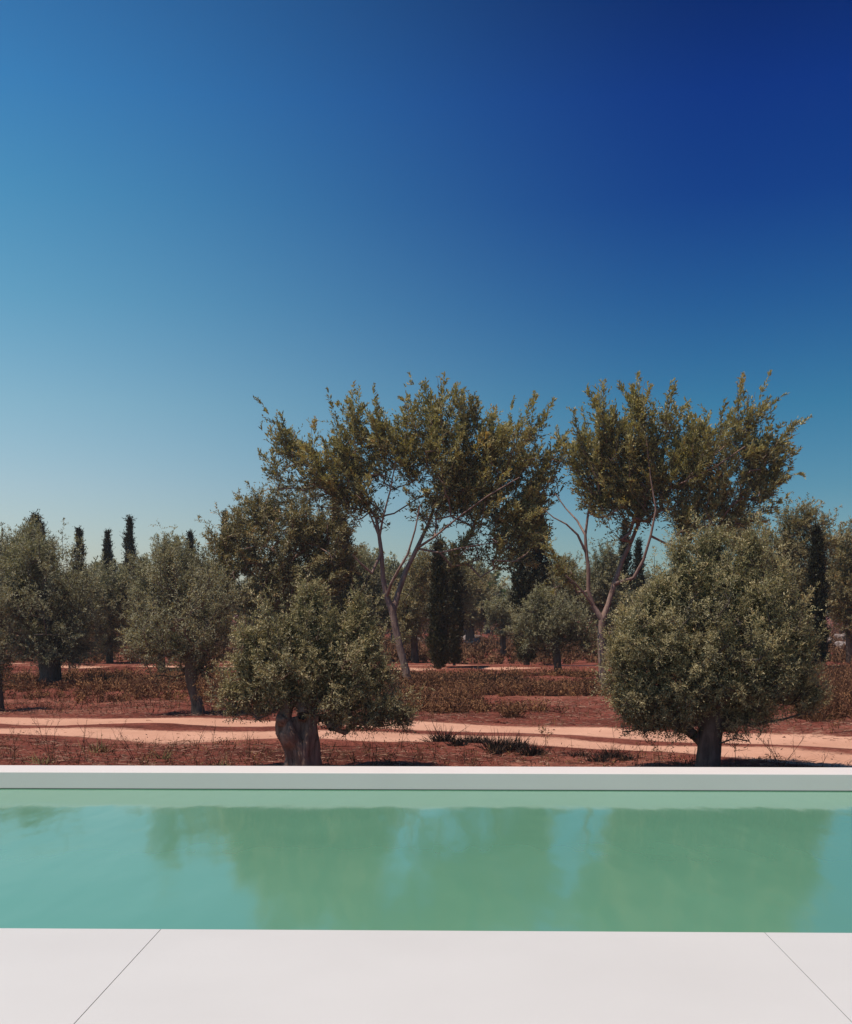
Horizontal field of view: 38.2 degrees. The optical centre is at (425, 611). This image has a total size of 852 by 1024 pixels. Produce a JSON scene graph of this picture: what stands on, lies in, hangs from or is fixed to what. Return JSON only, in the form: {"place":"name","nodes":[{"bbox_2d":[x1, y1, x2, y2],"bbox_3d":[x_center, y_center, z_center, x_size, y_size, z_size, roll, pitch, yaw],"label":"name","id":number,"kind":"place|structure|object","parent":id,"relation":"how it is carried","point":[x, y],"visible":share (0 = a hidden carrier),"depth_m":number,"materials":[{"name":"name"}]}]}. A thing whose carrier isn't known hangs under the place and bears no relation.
{"place":"outdoors","nodes":[
{"label":"outdoors","id":0,"kind":"place"},
{"bbox_2d":[1,661,847,672],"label":"dirt track","id":1,"kind":"structure","parent":0,"point":[117,665],"depth_m":37.75,"materials":[{"name":"soil"}]},
{"bbox_2d":[421,538,455,668],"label":"cypress tree","id":2,"kind":"object","parent":1,"relation":"on","point":[439,619],"visible":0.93,"depth_m":36.85,"materials":[{"name":"green plant"}]},
{"bbox_2d":[0,789,851,932],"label":"pool water","id":3,"kind":"structure","parent":0,"point":[622,861],"depth_m":8.02,"materials":[{"name":"liquid"}]},
{"bbox_2d":[0,714,851,767],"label":"dirt track","id":4,"kind":"structure","parent":0,"point":[840,748],"depth_m":17.35,"materials":[{"name":"soil"}]},
{"bbox_2d":[192,680,209,712],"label":"dry weed","id":5,"kind":"object","parent":4,"relation":"on","point":[197,686],"visible":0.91,"depth_m":20.10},
{"bbox_2d":[418,714,469,741],"bbox_3d":[0.249,1.548,16.325,0.758,0.433,0.491,0,0,0],"label":"grass tuft","id":6,"kind":"object","parent":4,"relation":"on","point":[443,737],"visible":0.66,"depth_m":16.32,"materials":[{"name":"plant"}]},
{"bbox_2d":[440,736,470,746],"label":"grass tuft","id":7,"kind":"object","parent":4,"relation":"on","point":[458,742],"visible":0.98,"depth_m":15.95,"materials":[{"name":"plant"}]},
{"bbox_2d":[450,730,491,742],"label":"grass tuft","id":8,"kind":"object","parent":4,"relation":"on","point":[473,740],"visible":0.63,"depth_m":16.12,"materials":[{"name":"plant"}]},
{"bbox_2d":[505,734,531,747],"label":"grass tuft","id":9,"kind":"object","parent":4,"relation":"on","point":[521,742],"visible":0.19,"depth_m":15.72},
{"bbox_2d":[538,724,551,747],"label":"dry weed","id":10,"kind":"object","parent":4,"relation":"on","point":[542,727],"visible":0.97,"depth_m":15.70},
{"bbox_2d":[0,615,851,766],"bbox_3d":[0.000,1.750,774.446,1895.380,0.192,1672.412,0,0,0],"label":"ground","id":11,"kind":"structure","parent":0,"point":[404,759],"depth_m":18.42,"materials":[{"name":"red soil"}]},
{"bbox_2d":[0,572,24,710],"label":"olive tree","id":12,"kind":"object","parent":11,"relation":"on","point":[3,661],"visible":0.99,"depth_m":22.03,"materials":[{"name":"green plant"}]},
{"bbox_2d":[7,722,26,760],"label":"dry weed","id":13,"kind":"object","parent":11,"relation":"on","point":[15,741],"visible":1,"depth_m":14.30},
{"bbox_2d":[0,515,65,651],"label":"olive tree","id":14,"kind":"object","parent":11,"relation":"on","point":[25,528],"visible":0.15,"depth_m":45.78,"materials":[{"name":"green plant"}]},
{"bbox_2d":[24,509,48,635],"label":"cypress tree","id":15,"kind":"object","parent":11,"relation":"on","point":[39,518],"visible":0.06,"depth_m":47.94,"materials":[{"name":"green plant"}]},
{"bbox_2d":[25,752,61,763],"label":"grass tuft","id":16,"kind":"object","parent":11,"relation":"on","point":[40,762],"visible":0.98,"depth_m":14.04,"materials":[{"name":"plant"}]},
{"bbox_2d":[20,566,68,619],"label":"olive tree","id":17,"kind":"object","parent":11,"relation":"on","point":[54,588],"visible":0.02,"depth_m":82.21,"materials":[{"name":"green plant"}]},
{"bbox_2d":[29,710,60,762],"bbox_3d":[-4.433,1.434,14.233,0.429,0.665,0.321,0,0,0],"label":"dry weed","id":18,"kind":"object","parent":11,"relation":"on","point":[46,737],"visible":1,"depth_m":14.24,"materials":[{"name":"plant"}]},
{"bbox_2d":[0,518,107,685],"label":"olive tree","id":19,"kind":"object","parent":11,"relation":"on","point":[53,641],"visible":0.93,"depth_m":29.20,"materials":[{"name":"green plant"}]},
{"bbox_2d":[47,565,111,663],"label":"olive tree","id":20,"kind":"object","parent":11,"relation":"on","point":[98,598],"visible":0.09,"depth_m":38.91,"materials":[{"name":"green plant"}]},
{"bbox_2d":[70,525,91,636],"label":"cypress tree","id":21,"kind":"object","parent":11,"relation":"on","point":[79,531],"visible":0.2,"depth_m":56.89,"materials":[{"name":"green plant"}]},
{"bbox_2d":[77,723,94,763],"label":"dry weed","id":22,"kind":"object","parent":11,"relation":"on","point":[84,741],"visible":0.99,"depth_m":13.82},
{"bbox_2d":[50,555,140,640],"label":"olive tree","id":23,"kind":"object","parent":11,"relation":"on","point":[98,565],"visible":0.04,"depth_m":68.00,"materials":[{"name":"green plant"}]},
{"bbox_2d":[77,734,120,752],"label":"grass tuft","id":24,"kind":"object","parent":11,"relation":"on","point":[101,746],"visible":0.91,"depth_m":15.26,"materials":[{"name":"plant"}]},
{"bbox_2d":[98,529,116,639],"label":"cypress tree","id":25,"kind":"object","parent":11,"relation":"on","point":[107,545],"visible":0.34,"depth_m":55.91,"materials":[{"name":"green plant"}]},
{"bbox_2d":[86,552,143,662],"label":"olive tree","id":26,"kind":"object","parent":11,"relation":"on","point":[113,589],"visible":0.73,"depth_m":39.68,"materials":[{"name":"green plant"}]},
{"bbox_2d":[2,664,231,703],"bbox_3d":[-8.585,1.579,28.481,8.953,0.692,9.999,0,0,0],"label":"dry scrub","id":27,"kind":"object","parent":11,"relation":"on","point":[104,679],"visible":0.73,"depth_m":27.83,"materials":[{"name":"plant"}]},
{"bbox_2d":[110,721,134,759],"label":"dry weed","id":28,"kind":"object","parent":11,"relation":"on","point":[126,745],"visible":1,"depth_m":14.70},
{"bbox_2d":[117,515,138,646],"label":"cypress tree","id":29,"kind":"object","parent":11,"relation":"on","point":[129,540],"visible":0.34,"depth_m":54.89,"materials":[{"name":"green plant"}]},
{"bbox_2d":[118,675,148,691],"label":"dry bush","id":30,"kind":"object","parent":11,"relation":"on","point":[131,685],"visible":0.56,"depth_m":26.71,"materials":[{"name":"plant"}]},
{"bbox_2d":[116,559,152,630],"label":"olive tree","id":31,"kind":"object","parent":11,"relation":"on","point":[136,575],"visible":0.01,"depth_m":98.30,"materials":[{"name":"green plant"}]},
{"bbox_2d":[152,742,176,758],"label":"grass tuft","id":32,"kind":"object","parent":11,"relation":"on","point":[168,754],"visible":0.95,"depth_m":14.63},
{"bbox_2d":[118,525,223,672],"bbox_3d":[-7.429,-0.341,35.993,3.075,4.453,2.478,0,0,0],"label":"olive tree","id":33,"kind":"object","parent":11,"relation":"on","point":[142,582],"visible":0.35,"depth_m":35.75,"materials":[{"name":"green plant"}]},
{"bbox_2d":[136,535,236,640],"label":"olive tree","id":34,"kind":"object","parent":11,"relation":"on","point":[198,546],"visible":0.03,"depth_m":64.20,"materials":[{"name":"green plant"}]},
{"bbox_2d":[114,520,261,714],"bbox_3d":[-4.005,0.126,20.958,2.573,3.368,2.133,0,0,0],"label":"olive tree","id":35,"kind":"object","parent":11,"relation":"on","point":[190,650],"visible":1,"depth_m":20.86,"materials":[{"name":"green plant"}]},
{"bbox_2d":[183,528,199,636],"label":"cypress tree","id":36,"kind":"object","parent":11,"relation":"on","point":[190,535],"visible":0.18,"depth_m":54.92,"materials":[{"name":"green plant"}]},
{"bbox_2d":[0,676,403,714],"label":"dry weeds","id":37,"kind":"object","parent":11,"relation":"on","point":[129,702],"visible":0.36,"depth_m":22.76,"materials":[{"name":"plant"}]},
{"bbox_2d":[207,754,230,765],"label":"grass tuft","id":38,"kind":"object","parent":11,"relation":"on","point":[226,763],"visible":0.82,"depth_m":13.99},
{"bbox_2d":[216,508,233,642],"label":"cypress tree","id":39,"kind":"object","parent":11,"relation":"on","point":[223,570],"visible":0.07,"depth_m":57.93,"materials":[{"name":"green plant"}]},
{"bbox_2d":[237,569,254,623],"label":"olive tree","id":40,"kind":"object","parent":11,"relation":"on","point":[242,582],"depth_m":97.50,"materials":[{"name":"green plant"}]},
{"bbox_2d":[240,569,269,625],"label":"olive tree","id":41,"kind":"object","parent":11,"relation":"on","point":[253,604],"visible":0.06,"depth_m":81.24,"materials":[{"name":"green plant"}]},
{"bbox_2d":[196,475,362,659],"bbox_3d":[-3.757,-0.940,31.420,4.283,5.600,3.394,0,0,0],"label":"olive tree","id":42,"kind":"object","parent":11,"relation":"on","point":[315,546],"visible":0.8,"depth_m":31.14,"materials":[{"name":"green plant"}]},
{"bbox_2d":[266,557,329,614],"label":"olive tree","id":43,"kind":"object","parent":11,"relation":"on","point":[288,586],"visible":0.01,"depth_m":66.93,"materials":[{"name":"green plant"}]},
{"bbox_2d":[198,666,423,704],"bbox_3d":[-3.036,1.586,27.922,6.000,0.582,10.790,0,0,0],"label":"dry scrub","id":44,"kind":"object","parent":11,"relation":"on","point":[212,692],"visible":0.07,"depth_m":25.66,"materials":[{"name":"plant"}]},
{"bbox_2d":[203,565,432,765],"bbox_3d":[-1.196,0.682,13.748,2.621,2.436,1.390,0,0,0],"label":"olive tree","id":45,"kind":"object","parent":11,"relation":"on","point":[321,651],"visible":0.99,"depth_m":13.63,"materials":[{"name":"green plant"}]},
{"bbox_2d":[325,512,360,638],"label":"cypress tree","id":46,"kind":"object","parent":11,"relation":"on","point":[343,594],"visible":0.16,"depth_m":42.75,"materials":[{"name":"green plant"}]},
{"bbox_2d":[338,541,380,594],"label":"olive tree","id":47,"kind":"object","parent":11,"relation":"on","point":[361,543],"visible":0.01,"depth_m":50.00,"materials":[{"name":"green plant"}]},
{"bbox_2d":[336,545,404,658],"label":"olive tree","id":48,"kind":"object","parent":11,"relation":"on","point":[375,588],"visible":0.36,"depth_m":43.63,"materials":[{"name":"green plant"}]},
{"bbox_2d":[368,547,396,572],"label":"olive tree","id":49,"kind":"object","parent":11,"relation":"on","point":[390,553],"depth_m":79.45,"materials":[{"name":"green plant"}]},
{"bbox_2d":[376,555,412,640],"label":"olive tree","id":50,"kind":"object","parent":11,"relation":"on","point":[395,564],"visible":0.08,"depth_m":66.13,"materials":[{"name":"green plant"}]},
{"bbox_2d":[386,545,433,662],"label":"olive tree","id":51,"kind":"object","parent":11,"relation":"on","point":[409,610],"visible":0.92,"depth_m":41.68,"materials":[{"name":"green plant"}]},
{"bbox_2d":[253,371,580,680],"bbox_3d":[-0.133,-1.849,28.057,7.688,7.388,2.695,0,0,0],"label":"tall tree","id":52,"kind":"object","parent":11,"relation":"on","point":[464,477],"visible":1,"depth_m":27.83,"materials":[{"name":"green plant"}]},
{"bbox_2d":[0,724,843,766],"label":"dry weeds","id":53,"kind":"object","parent":11,"relation":"on","point":[276,758],"visible":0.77,"depth_m":14.69,"materials":[{"name":"plant"}]},
{"bbox_2d":[1,634,845,664],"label":"tan grass","id":54,"kind":"structure","parent":11,"relation":"on","point":[481,649],"depth_m":45.56,"materials":[{"name":"plant"}]},
{"bbox_2d":[0,765,851,791],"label":"coping wall","id":55,"kind":"structure","parent":11,"relation":"on","point":[827,779],"depth_m":11.20,"materials":[{"name":"grey"}]},
{"bbox_2d":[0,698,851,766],"bbox_3d":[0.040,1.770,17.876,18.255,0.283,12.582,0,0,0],"label":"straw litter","id":56,"kind":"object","parent":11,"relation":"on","point":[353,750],"visible":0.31,"depth_m":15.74,"materials":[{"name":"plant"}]},
{"bbox_2d":[3,690,851,765],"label":"pebbles","id":57,"kind":"object","parent":11,"relation":"on","point":[395,747],"visible":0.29,"depth_m":17.12,"materials":[{"name":"stone"}]},
{"bbox_2d":[409,663,450,689],"bbox_3d":[0.057,1.414,26.848,0.994,0.652,1.033,0,0,0],"label":"dry bush","id":58,"kind":"object","parent":11,"relation":"on","point":[432,677],"visible":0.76,"depth_m":26.73,"materials":[{"name":"plant"}]},
{"bbox_2d":[15,622,845,638],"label":"tan grass","id":59,"kind":"structure","parent":11,"relation":"on","point":[836,631],"depth_m":96.26,"materials":[{"name":"plant"}]},
{"bbox_2d":[428,711,437,765],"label":"dry weed","id":60,"kind":"object","parent":11,"relation":"on","point":[435,735],"visible":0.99,"depth_m":13.89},
{"bbox_2d":[408,537,489,644],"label":"olive tree","id":61,"kind":"object","parent":11,"relation":"on","point":[470,593],"visible":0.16,"depth_m":51.66,"materials":[{"name":"green plant"}]},
{"bbox_2d":[446,541,467,664],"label":"cypress tree","id":62,"kind":"object","parent":11,"relation":"on","point":[456,589],"visible":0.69,"depth_m":38.36,"materials":[{"name":"green plant"}]},
{"bbox_2d":[451,686,473,698],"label":"dry bush","id":63,"kind":"object","parent":11,"relation":"on","point":[461,693],"visible":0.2,"depth_m":22.93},
{"bbox_2d":[463,637,479,644],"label":"boulder","id":64,"kind":"object","parent":11,"relation":"on","point":[476,639],"visible":0.17,"depth_m":61.83,"materials":[{"name":"stone"}]},
{"bbox_2d":[455,566,498,641],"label":"olive tree","id":65,"kind":"object","parent":11,"relation":"on","point":[470,622],"visible":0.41,"depth_m":61.56,"materials":[{"name":"green plant"}]},
{"bbox_2d":[449,555,509,635],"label":"olive tree","id":66,"kind":"object","parent":11,"relation":"on","point":[483,570],"visible":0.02,"depth_m":79.00,"materials":[{"name":"green plant"}]},
{"bbox_2d":[483,570,506,633],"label":"leafy tree","id":67,"kind":"object","parent":11,"relation":"on","point":[494,582],"visible":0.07,"depth_m":94.61,"materials":[{"name":"green plant"}]},
{"bbox_2d":[488,744,505,754],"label":"grass tuft","id":68,"kind":"object","parent":11,"relation":"on","point":[499,752],"visible":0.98,"depth_m":15.05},
{"bbox_2d":[479,582,516,655],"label":"olive tree","id":69,"kind":"object","parent":11,"relation":"on","point":[503,617],"visible":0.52,"depth_m":47.83,"materials":[{"name":"green plant"}]},
{"bbox_2d":[494,719,507,723],"bbox_3d":[1.210,1.765,19.716,0.226,0.094,0.170,0,0,0],"label":"stone","id":70,"kind":"object","parent":11,"relation":"on","point":[502,721],"visible":0.66,"depth_m":19.67,"materials":[{"name":"red stone"}]},
{"bbox_2d":[470,729,534,751],"bbox_3d":[0.933,1.597,15.511,0.725,0.325,0.605,0,0,-25],"label":"grass tuft","id":71,"kind":"object","parent":11,"relation":"on","point":[505,744],"visible":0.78,"depth_m":15.46,"materials":[{"name":"plant"}]},
{"bbox_2d":[388,663,618,713],"bbox_3d":[2.309,1.503,27.291,6.829,0.743,12.666,0,0,0],"label":"dry scrub","id":72,"kind":"object","parent":11,"relation":"on","point":[511,682],"visible":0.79,"depth_m":25.18,"materials":[{"name":"plant"}]},
{"bbox_2d":[492,696,528,717],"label":"dry bush","id":73,"kind":"object","parent":11,"relation":"on","point":[513,710],"visible":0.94,"depth_m":20.41,"materials":[{"name":"plant"}]},
{"bbox_2d":[504,486,554,664],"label":"cypress tree","id":74,"kind":"object","parent":11,"relation":"on","point":[521,588],"visible":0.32,"depth_m":38.25,"materials":[{"name":"green plant"}]},
{"bbox_2d":[512,738,550,755],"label":"grass tuft","id":75,"kind":"object","parent":11,"relation":"on","point":[532,751],"visible":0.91,"depth_m":14.97,"materials":[{"name":"plant"}]},
{"bbox_2d":[527,675,561,684],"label":"dry bush","id":76,"kind":"object","parent":11,"relation":"on","point":[543,679],"visible":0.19,"depth_m":26.73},
{"bbox_2d":[501,579,597,673],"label":"olive tree","id":77,"kind":"object","parent":11,"relation":"on","point":[552,630],"visible":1,"depth_m":34.26,"materials":[{"name":"green plant"}]},
{"bbox_2d":[258,696,851,732],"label":"dry weeds","id":78,"kind":"object","parent":11,"relation":"on","point":[796,721],"visible":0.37,"depth_m":19.97,"materials":[{"name":"plant"}]},
{"bbox_2d":[545,550,582,650],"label":"olive tree","id":79,"kind":"object","parent":11,"relation":"on","point":[571,562],"visible":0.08,"depth_m":49.70,"materials":[{"name":"green plant"}]},
{"bbox_2d":[561,746,600,757],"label":"grass tuft","id":80,"kind":"object","parent":11,"relation":"on","point":[581,753],"visible":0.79,"depth_m":14.84,"materials":[{"name":"plant"}]},
{"bbox_2d":[573,669,600,687],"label":"dry bush","id":81,"kind":"object","parent":11,"relation":"on","point":[587,681],"visible":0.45,"depth_m":27.04,"materials":[{"name":"plant"}]},
{"bbox_2d":[549,537,646,651],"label":"olive tree","id":82,"kind":"object","parent":11,"relation":"on","point":[604,572],"visible":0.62,"depth_m":45.73,"materials":[{"name":"green plant"}]},
{"bbox_2d":[582,750,619,762],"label":"grass tuft","id":83,"kind":"object","parent":11,"relation":"on","point":[603,759],"visible":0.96,"depth_m":14.36,"materials":[{"name":"plant"}]},
{"bbox_2d":[568,566,635,627],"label":"olive tree","id":84,"kind":"object","parent":11,"relation":"on","point":[589,614],"visible":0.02,"depth_m":65.83,"materials":[{"name":"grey plant"}]},
{"bbox_2d":[593,742,635,757],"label":"grass tuft","id":85,"kind":"object","parent":11,"relation":"on","point":[610,753],"visible":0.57,"depth_m":14.72,"materials":[{"name":"plant"}]},
{"bbox_2d":[616,518,635,614],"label":"cypress tree","id":86,"kind":"object","parent":11,"relation":"on","point":[626,568],"visible":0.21,"depth_m":46.91,"materials":[{"name":"green plant"}]},
{"bbox_2d":[615,750,636,760],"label":"grass tuft","id":87,"kind":"object","parent":11,"relation":"on","point":[626,757],"visible":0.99,"depth_m":14.47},
{"bbox_2d":[634,736,642,766],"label":"dry weed","id":88,"kind":"object","parent":11,"relation":"on","point":[638,753],"visible":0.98,"depth_m":13.81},
{"bbox_2d":[631,536,647,628],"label":"cypress tree","id":89,"kind":"object","parent":11,"relation":"on","point":[639,577],"visible":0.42,"depth_m":48.92,"materials":[{"name":"green plant"}]},
{"bbox_2d":[643,731,659,766],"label":"dry weed","id":90,"kind":"object","parent":11,"relation":"on","point":[652,744],"visible":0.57,"depth_m":13.80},
{"bbox_2d":[644,568,660,625],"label":"olive tree","id":91,"kind":"object","parent":11,"relation":"on","point":[649,575],"visible":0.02,"depth_m":95.67,"materials":[{"name":"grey plant"}]},
{"bbox_2d":[538,370,811,685],"bbox_3d":[5.571,-1.783,26.939,6.243,7.111,2.375,0,0,0],"label":"tall tree","id":92,"kind":"object","parent":11,"relation":"on","point":[632,468],"visible":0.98,"depth_m":26.81,"materials":[{"name":"green plant"}]},
{"bbox_2d":[668,567,717,630],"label":"olive tree","id":93,"kind":"object","parent":11,"relation":"on","point":[687,606],"visible":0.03,"depth_m":64.74,"materials":[{"name":"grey plant"}]},
{"bbox_2d":[585,509,839,766],"bbox_3d":[3.183,0.365,13.656,2.514,3.038,1.868,0,0,-27],"label":"olive tree","id":94,"kind":"object","parent":11,"relation":"on","point":[756,671],"visible":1,"depth_m":13.43,"materials":[{"name":"green plant"}]},
{"bbox_2d":[726,730,739,764],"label":"dry weed","id":95,"kind":"object","parent":11,"relation":"on","point":[734,745],"visible":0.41,"depth_m":13.75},
{"bbox_2d":[754,725,806,766],"bbox_3d":[3.961,1.500,13.690,0.692,0.566,0.271,0,0,-13],"label":"dry weed","id":96,"kind":"object","parent":11,"relation":"on","point":[767,746],"visible":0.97,"depth_m":13.66,"materials":[{"name":"plant"}]},
{"bbox_2d":[717,491,844,629],"bbox_3d":[10.346,-0.832,36.012,3.834,5.370,2.664,0,0,0],"label":"olive tree","id":97,"kind":"object","parent":11,"relation":"on","point":[799,550],"visible":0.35,"depth_m":35.69,"materials":[{"name":"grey plant"}]},
{"bbox_2d":[782,649,851,719],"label":"dry scrub","id":98,"kind":"object","parent":11,"relation":"on","point":[845,707],"visible":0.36,"depth_m":21.13,"materials":[{"name":"plant"}]},
{"bbox_2d":[802,521,835,666],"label":"cypress tree","id":99,"kind":"object","parent":11,"relation":"on","point":[815,567],"visible":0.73,"depth_m":32.87,"materials":[{"name":"green plant"}]},
{"bbox_2d":[801,702,839,721],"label":"dry bush","id":100,"kind":"object","parent":11,"relation":"on","point":[816,718],"visible":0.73,"depth_m":19.35,"materials":[{"name":"plant"}]},
{"bbox_2d":[811,663,851,717],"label":"dry bush","id":101,"kind":"object","parent":11,"relation":"on","point":[833,688],"visible":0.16,"depth_m":20.41,"materials":[{"name":"plant"}]},
{"bbox_2d":[824,666,851,698],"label":"dry bush","id":102,"kind":"object","parent":11,"relation":"on","point":[847,686],"visible":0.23,"depth_m":22.05,"materials":[{"name":"plant"}]},
{"bbox_2d":[825,516,851,662],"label":"olive tree","id":103,"kind":"object","parent":11,"relation":"on","point":[841,602],"visible":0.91,"depth_m":39.72,"materials":[{"name":"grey plant"}]},
{"bbox_2d":[834,641,845,647],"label":"boulder","id":104,"kind":"object","parent":11,"relation":"on","point":[837,642],"visible":0.1,"depth_m":57.85,"materials":[{"name":"stone"}]},
{"bbox_2d":[834,633,845,639],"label":"boulder","id":105,"kind":"object","parent":11,"relation":"on","point":[839,635],"visible":0.27,"depth_m":77.82,"materials":[{"name":"stone"}]},
{"bbox_2d":[0,0,851,612],"label":"sky","id":106,"kind":"structure","parent":0,"point":[207,207],"materials":[{"name":"blue"}]},
{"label":"deck bed","id":107,"kind":"structure","parent":0,"visible":0},
{"bbox_2d":[0,928,851,1023],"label":"pool deck","id":108,"kind":"structure","parent":107,"relation":"on","point":[137,976],"depth_m":5.38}
]}

